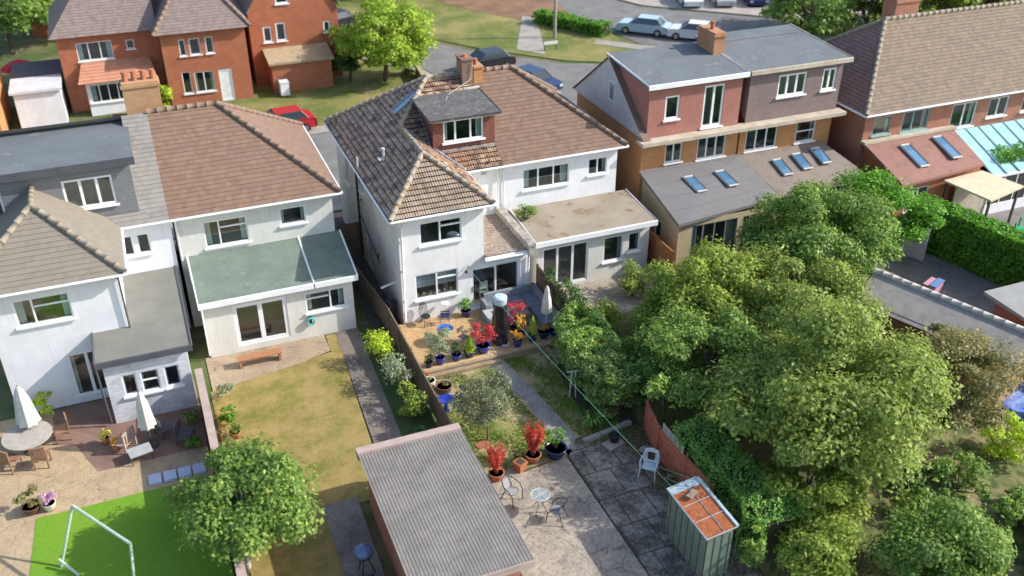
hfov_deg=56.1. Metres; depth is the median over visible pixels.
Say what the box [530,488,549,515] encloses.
patio table
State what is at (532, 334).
potted plant
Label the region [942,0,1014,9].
tree
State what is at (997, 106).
window
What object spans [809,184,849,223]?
window
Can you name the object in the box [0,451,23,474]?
garden chair
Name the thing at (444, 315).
folding chair
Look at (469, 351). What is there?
potted plant
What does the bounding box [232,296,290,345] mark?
patio door
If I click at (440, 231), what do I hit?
window
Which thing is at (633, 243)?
window
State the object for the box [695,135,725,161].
window
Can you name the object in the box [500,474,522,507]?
patio chair
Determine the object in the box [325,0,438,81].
street tree
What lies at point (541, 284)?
fence
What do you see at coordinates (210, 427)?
garden wall
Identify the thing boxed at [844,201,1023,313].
patio
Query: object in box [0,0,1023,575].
ground
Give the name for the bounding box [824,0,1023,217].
brick house
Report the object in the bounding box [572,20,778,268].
semi detached house
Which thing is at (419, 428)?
shrub
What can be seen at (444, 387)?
flower pot
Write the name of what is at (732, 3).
parked car
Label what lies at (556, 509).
patio chair
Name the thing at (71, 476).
terrace
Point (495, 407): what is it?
olive tree
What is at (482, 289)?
dining chair
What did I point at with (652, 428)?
fence
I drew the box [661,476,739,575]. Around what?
metal shed
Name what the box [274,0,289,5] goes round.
window
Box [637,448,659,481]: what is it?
plastic chair
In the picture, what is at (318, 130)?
pavement
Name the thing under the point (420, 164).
semi detached house
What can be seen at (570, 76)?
road
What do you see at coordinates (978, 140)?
conservatory
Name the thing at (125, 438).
garden chair
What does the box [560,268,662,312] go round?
terrace
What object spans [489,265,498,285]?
dining chair
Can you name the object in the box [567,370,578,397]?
climber support
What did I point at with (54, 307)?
window
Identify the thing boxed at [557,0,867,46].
road
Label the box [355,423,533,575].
brick shed
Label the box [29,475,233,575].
artificial lawn
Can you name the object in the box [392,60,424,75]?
shrub
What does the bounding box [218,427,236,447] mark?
shrub
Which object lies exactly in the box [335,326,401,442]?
path
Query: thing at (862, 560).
shrub
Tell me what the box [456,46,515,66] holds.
parked car
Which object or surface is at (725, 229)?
window
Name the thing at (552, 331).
potted plant
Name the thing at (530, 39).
footpath
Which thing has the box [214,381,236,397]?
shrub
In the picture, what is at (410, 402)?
shrub
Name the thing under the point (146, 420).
parasol
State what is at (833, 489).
garden tree
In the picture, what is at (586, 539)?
patio
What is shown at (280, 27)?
window
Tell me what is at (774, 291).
garden tree
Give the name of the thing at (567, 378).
washing line
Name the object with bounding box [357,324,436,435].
border
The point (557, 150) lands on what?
semi detached house
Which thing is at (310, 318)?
hose reel
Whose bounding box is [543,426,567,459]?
potted plant
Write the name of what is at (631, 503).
patio
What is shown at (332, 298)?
window
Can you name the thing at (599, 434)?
stone kerb
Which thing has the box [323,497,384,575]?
paving
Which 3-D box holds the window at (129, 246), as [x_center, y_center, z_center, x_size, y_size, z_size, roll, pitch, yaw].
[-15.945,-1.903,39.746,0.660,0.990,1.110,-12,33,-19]
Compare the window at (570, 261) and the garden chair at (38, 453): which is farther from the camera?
the window at (570, 261)
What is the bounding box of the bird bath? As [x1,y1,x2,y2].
[438,394,453,411]
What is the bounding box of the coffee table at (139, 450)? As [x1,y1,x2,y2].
[127,442,153,465]
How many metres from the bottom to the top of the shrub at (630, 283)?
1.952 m
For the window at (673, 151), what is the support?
in the semi detached house at (686, 174)
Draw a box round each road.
[247,9,598,185]
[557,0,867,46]
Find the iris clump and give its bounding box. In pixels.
[581,409,605,427]
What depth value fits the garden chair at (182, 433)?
35.45 m
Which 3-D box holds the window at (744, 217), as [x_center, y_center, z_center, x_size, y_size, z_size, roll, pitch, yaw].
[11.775,-2.946,47.816,1.640,2.190,0.983,-12,33,-19]
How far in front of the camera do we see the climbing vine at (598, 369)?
36.51 m
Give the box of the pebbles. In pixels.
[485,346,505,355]
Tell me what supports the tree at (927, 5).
on the ground at (30, 48)
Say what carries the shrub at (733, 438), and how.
on the lawn at (680, 414)
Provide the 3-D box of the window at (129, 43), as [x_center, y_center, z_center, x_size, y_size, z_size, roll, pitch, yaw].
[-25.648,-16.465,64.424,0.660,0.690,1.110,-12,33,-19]
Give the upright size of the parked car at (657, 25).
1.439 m
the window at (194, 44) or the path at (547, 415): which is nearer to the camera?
the path at (547, 415)
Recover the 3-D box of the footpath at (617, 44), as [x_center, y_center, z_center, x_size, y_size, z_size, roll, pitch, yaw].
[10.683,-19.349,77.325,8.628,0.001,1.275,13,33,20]
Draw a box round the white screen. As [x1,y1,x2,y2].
[899,228,930,260]
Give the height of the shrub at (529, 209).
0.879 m
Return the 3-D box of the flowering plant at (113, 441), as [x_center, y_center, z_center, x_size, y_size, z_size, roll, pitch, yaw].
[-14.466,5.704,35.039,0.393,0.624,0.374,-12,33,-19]
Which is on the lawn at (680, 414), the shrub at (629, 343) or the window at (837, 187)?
the shrub at (629, 343)
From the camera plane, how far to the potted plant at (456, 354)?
39.50 m
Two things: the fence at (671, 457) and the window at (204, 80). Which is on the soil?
the fence at (671, 457)
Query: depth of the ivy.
38.37 m
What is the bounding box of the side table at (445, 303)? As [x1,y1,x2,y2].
[441,301,450,321]
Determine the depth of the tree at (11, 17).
72.55 m
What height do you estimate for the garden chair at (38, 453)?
0.980 m
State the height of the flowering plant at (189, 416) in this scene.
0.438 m
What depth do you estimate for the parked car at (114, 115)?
60.51 m
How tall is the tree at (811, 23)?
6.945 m
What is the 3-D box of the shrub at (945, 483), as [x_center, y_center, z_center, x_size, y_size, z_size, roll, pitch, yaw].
[14.032,6.622,33.472,1.838,0.886,1.892,-12,33,-19]
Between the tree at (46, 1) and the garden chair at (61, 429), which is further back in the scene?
the tree at (46, 1)
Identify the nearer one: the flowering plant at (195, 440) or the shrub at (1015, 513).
the shrub at (1015, 513)
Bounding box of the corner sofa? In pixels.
[480,283,559,327]
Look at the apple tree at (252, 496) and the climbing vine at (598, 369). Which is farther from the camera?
the climbing vine at (598, 369)
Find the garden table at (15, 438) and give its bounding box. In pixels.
[1,420,51,455]
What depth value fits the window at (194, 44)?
64.85 m
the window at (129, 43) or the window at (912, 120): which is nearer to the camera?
the window at (912, 120)
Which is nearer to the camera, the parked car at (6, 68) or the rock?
the rock
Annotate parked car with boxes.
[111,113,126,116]
[266,104,317,130]
[337,8,357,26]
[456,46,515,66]
[518,63,562,89]
[616,14,671,36]
[666,19,719,39]
[679,0,703,7]
[711,0,735,6]
[744,0,768,5]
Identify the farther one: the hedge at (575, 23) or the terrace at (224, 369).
the hedge at (575, 23)
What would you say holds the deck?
on the lawn at (504, 427)
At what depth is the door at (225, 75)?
66.21 m
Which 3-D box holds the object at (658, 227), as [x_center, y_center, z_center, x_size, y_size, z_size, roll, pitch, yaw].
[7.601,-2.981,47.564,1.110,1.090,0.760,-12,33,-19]
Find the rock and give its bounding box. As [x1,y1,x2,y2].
[639,445,650,452]
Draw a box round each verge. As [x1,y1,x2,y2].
[110,59,416,125]
[335,0,633,62]
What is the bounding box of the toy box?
[922,277,944,292]
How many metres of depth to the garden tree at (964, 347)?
33.65 m
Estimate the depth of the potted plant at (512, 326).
41.07 m
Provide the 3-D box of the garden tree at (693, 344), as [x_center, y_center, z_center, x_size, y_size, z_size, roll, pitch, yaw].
[7.425,2.743,36.774,5.690,4.151,6.629,-12,33,-19]
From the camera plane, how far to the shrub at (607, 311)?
41.44 m
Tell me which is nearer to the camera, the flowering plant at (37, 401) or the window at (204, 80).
the flowering plant at (37, 401)
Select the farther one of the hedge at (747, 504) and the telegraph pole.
the telegraph pole
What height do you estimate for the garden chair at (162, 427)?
0.860 m
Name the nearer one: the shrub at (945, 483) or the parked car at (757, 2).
the shrub at (945, 483)
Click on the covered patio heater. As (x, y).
(499, 322)
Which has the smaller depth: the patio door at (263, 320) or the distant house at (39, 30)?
the patio door at (263, 320)
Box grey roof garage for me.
[983,281,1023,326]
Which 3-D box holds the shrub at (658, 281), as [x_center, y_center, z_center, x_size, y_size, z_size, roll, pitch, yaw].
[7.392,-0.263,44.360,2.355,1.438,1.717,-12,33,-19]
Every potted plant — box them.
[423,324,450,364]
[424,354,433,367]
[450,341,464,361]
[457,297,470,316]
[463,334,475,357]
[469,321,497,353]
[484,442,506,481]
[507,299,526,331]
[510,330,523,347]
[514,312,526,337]
[522,418,545,463]
[527,316,537,341]
[538,324,549,338]
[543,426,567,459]
[548,323,556,335]
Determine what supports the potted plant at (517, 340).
on the deck
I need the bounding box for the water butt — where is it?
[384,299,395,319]
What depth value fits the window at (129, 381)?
36.44 m
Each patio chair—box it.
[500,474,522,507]
[546,498,567,526]
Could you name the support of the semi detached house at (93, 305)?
on the ground at (30, 48)
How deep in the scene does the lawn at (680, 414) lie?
37.27 m
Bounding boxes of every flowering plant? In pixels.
[12,483,44,515]
[32,391,54,414]
[39,490,56,511]
[99,429,110,444]
[110,436,119,452]
[180,409,199,423]
[184,434,201,447]
[228,422,241,438]
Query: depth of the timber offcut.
30.39 m
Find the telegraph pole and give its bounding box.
[553,0,556,37]
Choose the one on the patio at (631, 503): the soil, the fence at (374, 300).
the soil
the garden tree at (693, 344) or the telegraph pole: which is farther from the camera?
the telegraph pole
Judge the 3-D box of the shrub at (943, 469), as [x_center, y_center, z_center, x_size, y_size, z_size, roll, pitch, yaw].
[15.487,6.465,33.273,2.097,1.362,2.365,6,31,9]
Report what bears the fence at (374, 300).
on the ground at (30, 48)
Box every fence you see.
[352,262,452,426]
[536,263,606,384]
[643,399,660,455]
[647,231,674,268]
[658,423,714,493]
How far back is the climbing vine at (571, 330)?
38.68 m
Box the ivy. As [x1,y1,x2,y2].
[542,266,659,418]
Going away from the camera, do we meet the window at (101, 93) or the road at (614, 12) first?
the window at (101, 93)
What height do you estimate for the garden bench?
0.420 m
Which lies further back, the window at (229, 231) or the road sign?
the road sign
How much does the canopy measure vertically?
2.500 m
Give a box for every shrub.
[159,84,172,106]
[161,471,202,515]
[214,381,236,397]
[218,403,235,423]
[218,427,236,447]
[331,54,340,71]
[361,327,399,363]
[377,349,415,384]
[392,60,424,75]
[396,379,428,417]
[412,424,442,432]
[514,202,537,218]
[590,295,627,331]
[601,398,627,418]
[618,258,657,295]
[620,336,653,375]
[628,311,655,333]
[653,271,679,284]
[701,412,751,449]
[738,525,767,574]
[844,546,880,575]
[889,483,934,517]
[894,465,951,499]
[928,446,992,499]
[976,411,1023,465]
[990,486,1023,527]
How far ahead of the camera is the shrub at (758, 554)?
29.68 m
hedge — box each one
[531,8,612,37]
[671,412,806,568]
[900,191,1023,286]
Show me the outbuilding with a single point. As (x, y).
(37, 91)
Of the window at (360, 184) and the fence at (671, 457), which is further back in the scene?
the window at (360, 184)
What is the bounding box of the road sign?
[544,40,557,50]
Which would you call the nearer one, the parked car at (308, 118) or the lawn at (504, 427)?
the lawn at (504, 427)
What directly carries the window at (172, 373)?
in the semi detached house at (93, 305)
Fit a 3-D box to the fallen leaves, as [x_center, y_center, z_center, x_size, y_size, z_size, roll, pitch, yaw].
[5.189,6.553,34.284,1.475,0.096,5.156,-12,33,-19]
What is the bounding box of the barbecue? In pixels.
[353,543,375,575]
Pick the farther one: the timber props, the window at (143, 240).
the window at (143, 240)
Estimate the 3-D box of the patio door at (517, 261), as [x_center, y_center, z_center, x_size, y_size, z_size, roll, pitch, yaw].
[-0.721,-0.186,42.925,2.500,2.140,0.240,-12,33,-19]
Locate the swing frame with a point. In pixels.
(96, 521)
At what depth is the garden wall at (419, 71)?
70.25 m
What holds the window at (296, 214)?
in the semi detached house at (266, 260)
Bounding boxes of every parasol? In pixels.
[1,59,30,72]
[13,385,40,428]
[136,390,159,448]
[541,285,551,337]
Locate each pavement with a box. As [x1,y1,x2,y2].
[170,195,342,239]
[307,53,429,135]
[620,0,881,18]
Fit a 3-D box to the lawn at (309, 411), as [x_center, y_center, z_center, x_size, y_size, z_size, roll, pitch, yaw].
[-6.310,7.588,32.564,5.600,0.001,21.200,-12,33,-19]
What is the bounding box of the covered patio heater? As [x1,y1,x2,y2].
[491,293,509,346]
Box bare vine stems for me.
[543,336,562,364]
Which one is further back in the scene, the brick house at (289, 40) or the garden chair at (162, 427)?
the brick house at (289, 40)
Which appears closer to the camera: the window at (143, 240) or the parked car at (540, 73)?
the window at (143, 240)
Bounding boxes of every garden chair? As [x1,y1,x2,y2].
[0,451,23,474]
[28,447,51,470]
[53,412,72,444]
[113,425,136,453]
[153,417,173,440]
[172,416,194,445]
[418,302,431,327]
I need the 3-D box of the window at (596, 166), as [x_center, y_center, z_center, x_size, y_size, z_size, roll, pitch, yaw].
[3.949,-6.074,46.628,1.160,0.940,1.110,-12,33,-19]
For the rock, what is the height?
0.221 m
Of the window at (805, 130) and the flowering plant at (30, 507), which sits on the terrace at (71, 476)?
the flowering plant at (30, 507)
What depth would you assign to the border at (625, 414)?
37.34 m
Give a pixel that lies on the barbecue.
(362, 552)
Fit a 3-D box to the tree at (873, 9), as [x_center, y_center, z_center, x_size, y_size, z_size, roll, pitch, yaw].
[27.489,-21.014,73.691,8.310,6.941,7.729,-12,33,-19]
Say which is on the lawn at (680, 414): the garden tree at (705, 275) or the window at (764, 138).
the garden tree at (705, 275)
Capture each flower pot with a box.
[426,376,435,387]
[436,380,451,393]
[512,457,527,473]
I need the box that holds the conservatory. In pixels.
[956,118,1023,214]
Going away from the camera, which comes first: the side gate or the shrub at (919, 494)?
the shrub at (919, 494)
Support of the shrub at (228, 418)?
on the lawn at (309, 411)
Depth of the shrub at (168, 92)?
64.58 m
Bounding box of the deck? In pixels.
[398,309,558,378]
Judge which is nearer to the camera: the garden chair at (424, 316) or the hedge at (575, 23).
the garden chair at (424, 316)
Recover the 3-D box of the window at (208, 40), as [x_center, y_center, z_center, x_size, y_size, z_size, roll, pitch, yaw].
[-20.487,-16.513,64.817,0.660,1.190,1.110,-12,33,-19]
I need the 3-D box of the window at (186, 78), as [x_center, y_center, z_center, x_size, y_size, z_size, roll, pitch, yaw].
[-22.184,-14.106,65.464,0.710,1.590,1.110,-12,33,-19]
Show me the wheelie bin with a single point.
(284, 88)
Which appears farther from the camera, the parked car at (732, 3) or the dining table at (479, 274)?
the parked car at (732, 3)
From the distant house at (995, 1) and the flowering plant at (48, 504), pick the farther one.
the distant house at (995, 1)
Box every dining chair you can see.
[475,280,487,300]
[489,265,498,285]
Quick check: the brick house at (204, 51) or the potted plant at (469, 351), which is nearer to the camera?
the potted plant at (469, 351)
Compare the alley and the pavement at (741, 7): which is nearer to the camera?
the alley
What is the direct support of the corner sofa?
on the deck
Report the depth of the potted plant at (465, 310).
42.35 m
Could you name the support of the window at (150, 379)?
in the semi detached house at (93, 305)
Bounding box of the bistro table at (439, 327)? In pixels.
[437,324,452,344]
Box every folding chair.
[440,311,449,324]
[457,325,467,346]
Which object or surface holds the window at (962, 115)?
in the brick house at (917, 90)
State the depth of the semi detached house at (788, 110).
49.30 m
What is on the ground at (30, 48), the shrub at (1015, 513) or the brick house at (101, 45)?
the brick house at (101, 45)
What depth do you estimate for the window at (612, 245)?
45.99 m
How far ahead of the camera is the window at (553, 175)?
46.01 m
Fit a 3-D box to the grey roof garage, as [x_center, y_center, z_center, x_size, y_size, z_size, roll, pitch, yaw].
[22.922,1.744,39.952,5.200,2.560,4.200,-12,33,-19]
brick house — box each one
[0,67,10,130]
[48,0,169,115]
[151,0,253,105]
[235,0,342,93]
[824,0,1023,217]
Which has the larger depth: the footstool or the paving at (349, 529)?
the footstool
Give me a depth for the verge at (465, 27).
80.49 m
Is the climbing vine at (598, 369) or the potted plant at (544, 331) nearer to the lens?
the climbing vine at (598, 369)
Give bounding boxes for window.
[11,292,76,330]
[75,40,115,62]
[89,82,123,104]
[121,373,138,399]
[124,236,137,258]
[125,39,135,50]
[136,233,154,256]
[139,369,164,395]
[163,364,184,390]
[178,39,187,57]
[181,72,194,95]
[188,38,202,56]
[194,70,216,93]
[202,216,251,250]
[204,36,215,54]
[262,26,273,43]
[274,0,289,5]
[275,22,287,42]
[279,205,308,227]
[305,287,348,315]
[323,20,330,33]
[344,158,350,188]
[355,176,363,196]
[415,268,460,302]
[419,217,464,248]
[521,163,570,192]
[542,241,588,282]
[586,156,608,177]
[601,235,623,264]
[626,232,640,254]
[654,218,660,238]
[663,142,682,165]
[689,213,737,258]
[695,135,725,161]
[733,206,769,251]
[742,122,777,153]
[793,120,815,144]
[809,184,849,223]
[870,115,891,137]
[898,108,929,134]
[902,185,928,213]
[949,101,977,129]
[985,96,1009,119]
[1019,99,1023,113]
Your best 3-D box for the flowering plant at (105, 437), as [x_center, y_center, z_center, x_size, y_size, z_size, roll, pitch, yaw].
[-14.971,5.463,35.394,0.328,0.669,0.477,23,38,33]
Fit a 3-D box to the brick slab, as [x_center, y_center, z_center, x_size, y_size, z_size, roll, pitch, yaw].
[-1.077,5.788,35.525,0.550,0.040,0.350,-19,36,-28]
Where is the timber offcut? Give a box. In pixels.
[686,489,697,498]
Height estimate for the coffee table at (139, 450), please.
0.400 m
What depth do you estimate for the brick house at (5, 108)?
62.62 m
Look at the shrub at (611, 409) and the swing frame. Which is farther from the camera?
the shrub at (611, 409)
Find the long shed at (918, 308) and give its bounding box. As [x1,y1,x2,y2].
[862,267,1023,410]
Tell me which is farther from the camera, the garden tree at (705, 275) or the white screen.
the white screen
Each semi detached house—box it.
[0,113,197,422]
[119,68,357,357]
[323,53,535,323]
[473,57,657,286]
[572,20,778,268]
[695,23,864,223]
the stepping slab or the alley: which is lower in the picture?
the stepping slab
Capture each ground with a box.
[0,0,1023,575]
[733,410,1023,575]
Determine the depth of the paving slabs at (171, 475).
34.00 m
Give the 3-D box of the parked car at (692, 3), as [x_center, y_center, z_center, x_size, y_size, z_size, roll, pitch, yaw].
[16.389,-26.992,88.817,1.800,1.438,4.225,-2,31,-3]
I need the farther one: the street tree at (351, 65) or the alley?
the street tree at (351, 65)
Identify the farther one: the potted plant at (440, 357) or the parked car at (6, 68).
the parked car at (6, 68)
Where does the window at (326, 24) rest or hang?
in the brick house at (289, 40)
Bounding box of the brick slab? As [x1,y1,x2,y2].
[474,439,490,449]
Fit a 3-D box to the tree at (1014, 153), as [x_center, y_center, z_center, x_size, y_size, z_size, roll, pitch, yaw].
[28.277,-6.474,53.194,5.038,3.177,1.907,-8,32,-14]
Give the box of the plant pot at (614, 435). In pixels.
[609,430,620,442]
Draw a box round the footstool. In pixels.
[482,308,492,325]
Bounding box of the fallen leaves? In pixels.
[619,426,673,507]
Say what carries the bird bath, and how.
on the lawn at (504, 427)
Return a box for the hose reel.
[306,316,315,325]
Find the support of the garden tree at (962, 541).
on the bare ground at (1006, 473)
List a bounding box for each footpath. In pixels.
[517,16,544,53]
[593,39,653,48]
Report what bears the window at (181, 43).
in the brick house at (204, 51)
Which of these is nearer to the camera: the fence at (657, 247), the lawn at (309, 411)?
the lawn at (309, 411)
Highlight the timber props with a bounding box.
[658,466,689,483]
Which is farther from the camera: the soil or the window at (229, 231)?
the window at (229, 231)
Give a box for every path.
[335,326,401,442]
[492,360,575,448]
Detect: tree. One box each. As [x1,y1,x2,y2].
[0,0,52,54]
[0,0,54,16]
[159,431,326,572]
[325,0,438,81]
[331,53,367,80]
[448,360,517,440]
[630,297,770,408]
[634,234,789,330]
[641,371,679,431]
[700,282,963,499]
[731,176,905,294]
[741,241,892,345]
[756,447,874,547]
[759,0,856,39]
[773,507,869,575]
[818,0,922,36]
[823,164,947,263]
[859,490,1017,575]
[879,321,1023,433]
[880,0,981,12]
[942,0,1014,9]
[980,141,1023,204]
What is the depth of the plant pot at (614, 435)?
35.57 m
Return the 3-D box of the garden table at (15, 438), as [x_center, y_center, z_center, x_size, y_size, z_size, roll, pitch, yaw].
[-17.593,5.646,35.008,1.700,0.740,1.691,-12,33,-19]
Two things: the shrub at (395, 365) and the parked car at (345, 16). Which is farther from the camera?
the parked car at (345, 16)
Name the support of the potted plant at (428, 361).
on the deck
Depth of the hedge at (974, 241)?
45.95 m
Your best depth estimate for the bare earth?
88.09 m
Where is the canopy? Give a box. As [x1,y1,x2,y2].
[941,170,1023,225]
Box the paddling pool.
[999,382,1023,419]
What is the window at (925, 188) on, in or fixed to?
in the brick house at (917, 90)
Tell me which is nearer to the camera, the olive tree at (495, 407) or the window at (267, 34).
the olive tree at (495, 407)
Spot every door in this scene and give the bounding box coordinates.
[66,350,107,395]
[218,68,235,100]
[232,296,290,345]
[368,228,373,266]
[470,258,519,310]
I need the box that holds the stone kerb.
[581,420,631,444]
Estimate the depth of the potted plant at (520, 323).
40.69 m
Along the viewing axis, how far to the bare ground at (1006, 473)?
33.43 m
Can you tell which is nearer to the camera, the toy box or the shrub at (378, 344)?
the shrub at (378, 344)
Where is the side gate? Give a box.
[337,222,361,255]
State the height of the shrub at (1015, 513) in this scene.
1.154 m
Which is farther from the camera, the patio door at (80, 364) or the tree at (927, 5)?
the tree at (927, 5)
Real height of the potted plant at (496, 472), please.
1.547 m
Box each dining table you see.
[473,269,486,281]
[507,303,530,324]
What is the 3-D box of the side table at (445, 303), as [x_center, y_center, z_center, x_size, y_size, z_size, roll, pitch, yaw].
[-2.900,1.015,42.179,0.424,0.844,0.424,-12,33,-19]
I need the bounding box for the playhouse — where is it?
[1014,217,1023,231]
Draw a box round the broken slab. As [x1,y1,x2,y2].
[601,438,624,451]
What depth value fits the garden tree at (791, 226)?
41.91 m
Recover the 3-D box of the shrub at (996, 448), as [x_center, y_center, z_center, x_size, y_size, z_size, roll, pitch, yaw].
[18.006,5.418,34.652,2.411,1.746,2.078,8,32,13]
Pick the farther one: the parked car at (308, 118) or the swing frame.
the parked car at (308, 118)
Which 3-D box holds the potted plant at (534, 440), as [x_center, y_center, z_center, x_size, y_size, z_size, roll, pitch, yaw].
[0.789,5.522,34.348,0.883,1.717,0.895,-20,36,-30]
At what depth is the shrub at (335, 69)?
70.18 m
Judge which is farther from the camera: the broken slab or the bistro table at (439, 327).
the bistro table at (439, 327)
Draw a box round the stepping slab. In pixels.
[433,379,455,396]
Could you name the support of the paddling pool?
on the bare ground at (1006, 473)
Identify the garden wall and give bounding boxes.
[194,368,246,575]
[415,63,425,77]
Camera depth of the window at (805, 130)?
50.96 m
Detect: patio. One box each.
[486,456,647,575]
[566,425,761,575]
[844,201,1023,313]
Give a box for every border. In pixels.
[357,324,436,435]
[546,349,637,432]
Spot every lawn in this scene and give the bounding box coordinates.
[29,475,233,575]
[210,334,371,575]
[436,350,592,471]
[605,255,1023,452]
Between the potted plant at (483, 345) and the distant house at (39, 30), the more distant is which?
the distant house at (39, 30)
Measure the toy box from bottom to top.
0.560 m
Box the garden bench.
[237,347,281,368]
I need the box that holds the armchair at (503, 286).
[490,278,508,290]
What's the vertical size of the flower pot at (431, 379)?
0.407 m
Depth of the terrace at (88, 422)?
36.05 m
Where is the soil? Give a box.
[619,425,679,487]
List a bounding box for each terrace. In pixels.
[0,390,212,575]
[53,380,207,471]
[205,335,329,390]
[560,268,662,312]
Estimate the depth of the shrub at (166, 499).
31.64 m
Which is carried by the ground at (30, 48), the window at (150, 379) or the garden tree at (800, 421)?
the garden tree at (800, 421)
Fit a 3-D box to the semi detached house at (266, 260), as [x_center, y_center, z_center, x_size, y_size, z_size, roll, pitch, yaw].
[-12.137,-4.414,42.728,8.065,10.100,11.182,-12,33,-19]
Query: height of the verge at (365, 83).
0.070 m
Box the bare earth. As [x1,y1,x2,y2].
[437,0,569,19]
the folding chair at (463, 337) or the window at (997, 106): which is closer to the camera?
the folding chair at (463, 337)
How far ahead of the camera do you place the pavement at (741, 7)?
87.86 m
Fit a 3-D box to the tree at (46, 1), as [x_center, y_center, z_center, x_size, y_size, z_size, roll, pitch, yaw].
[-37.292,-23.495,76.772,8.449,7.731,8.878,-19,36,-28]
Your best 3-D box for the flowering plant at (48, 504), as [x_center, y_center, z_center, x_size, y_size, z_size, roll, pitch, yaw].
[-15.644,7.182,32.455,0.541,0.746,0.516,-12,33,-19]
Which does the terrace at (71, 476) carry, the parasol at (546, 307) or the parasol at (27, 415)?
the parasol at (27, 415)
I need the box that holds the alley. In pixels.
[334,217,400,332]
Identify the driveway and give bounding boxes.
[333,211,342,217]
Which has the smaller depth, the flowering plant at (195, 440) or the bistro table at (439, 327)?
the flowering plant at (195, 440)
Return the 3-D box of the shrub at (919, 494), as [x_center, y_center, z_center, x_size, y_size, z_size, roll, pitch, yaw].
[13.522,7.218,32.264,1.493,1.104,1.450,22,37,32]
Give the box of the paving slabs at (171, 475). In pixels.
[148,462,205,485]
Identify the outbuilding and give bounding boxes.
[8,59,68,127]
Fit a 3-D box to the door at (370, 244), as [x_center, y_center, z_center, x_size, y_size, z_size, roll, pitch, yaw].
[-6.742,-1.923,45.867,0.100,1.980,0.750,-12,33,-19]
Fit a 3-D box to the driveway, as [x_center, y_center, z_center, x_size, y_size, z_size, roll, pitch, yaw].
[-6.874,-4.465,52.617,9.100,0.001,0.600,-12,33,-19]
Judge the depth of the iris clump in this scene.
36.23 m
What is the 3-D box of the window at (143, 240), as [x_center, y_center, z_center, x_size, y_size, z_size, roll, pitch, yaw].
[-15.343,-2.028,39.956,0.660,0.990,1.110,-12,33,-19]
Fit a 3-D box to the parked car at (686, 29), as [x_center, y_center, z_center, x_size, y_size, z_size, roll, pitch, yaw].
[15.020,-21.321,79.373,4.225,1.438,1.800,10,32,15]
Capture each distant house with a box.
[29,2,52,36]
[918,0,1003,11]
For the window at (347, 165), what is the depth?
47.72 m
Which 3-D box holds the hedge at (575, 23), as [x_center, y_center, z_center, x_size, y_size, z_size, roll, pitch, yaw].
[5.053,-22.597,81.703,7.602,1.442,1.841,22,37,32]
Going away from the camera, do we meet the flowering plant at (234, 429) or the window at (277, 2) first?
the flowering plant at (234, 429)
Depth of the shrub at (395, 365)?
37.96 m
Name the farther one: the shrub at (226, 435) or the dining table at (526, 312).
the dining table at (526, 312)
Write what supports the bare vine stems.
attached to the climbing vine at (571, 330)
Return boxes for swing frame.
[58,504,134,575]
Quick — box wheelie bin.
[278,79,289,95]
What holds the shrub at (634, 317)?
on the lawn at (680, 414)
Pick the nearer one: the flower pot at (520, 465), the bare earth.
the flower pot at (520, 465)
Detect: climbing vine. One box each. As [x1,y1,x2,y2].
[549,299,605,387]
[568,340,644,418]
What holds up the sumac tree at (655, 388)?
on the lawn at (680, 414)
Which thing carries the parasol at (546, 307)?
on the deck
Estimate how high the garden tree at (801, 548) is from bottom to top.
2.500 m
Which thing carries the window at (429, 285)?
in the semi detached house at (420, 164)
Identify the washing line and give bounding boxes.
[469,269,640,454]

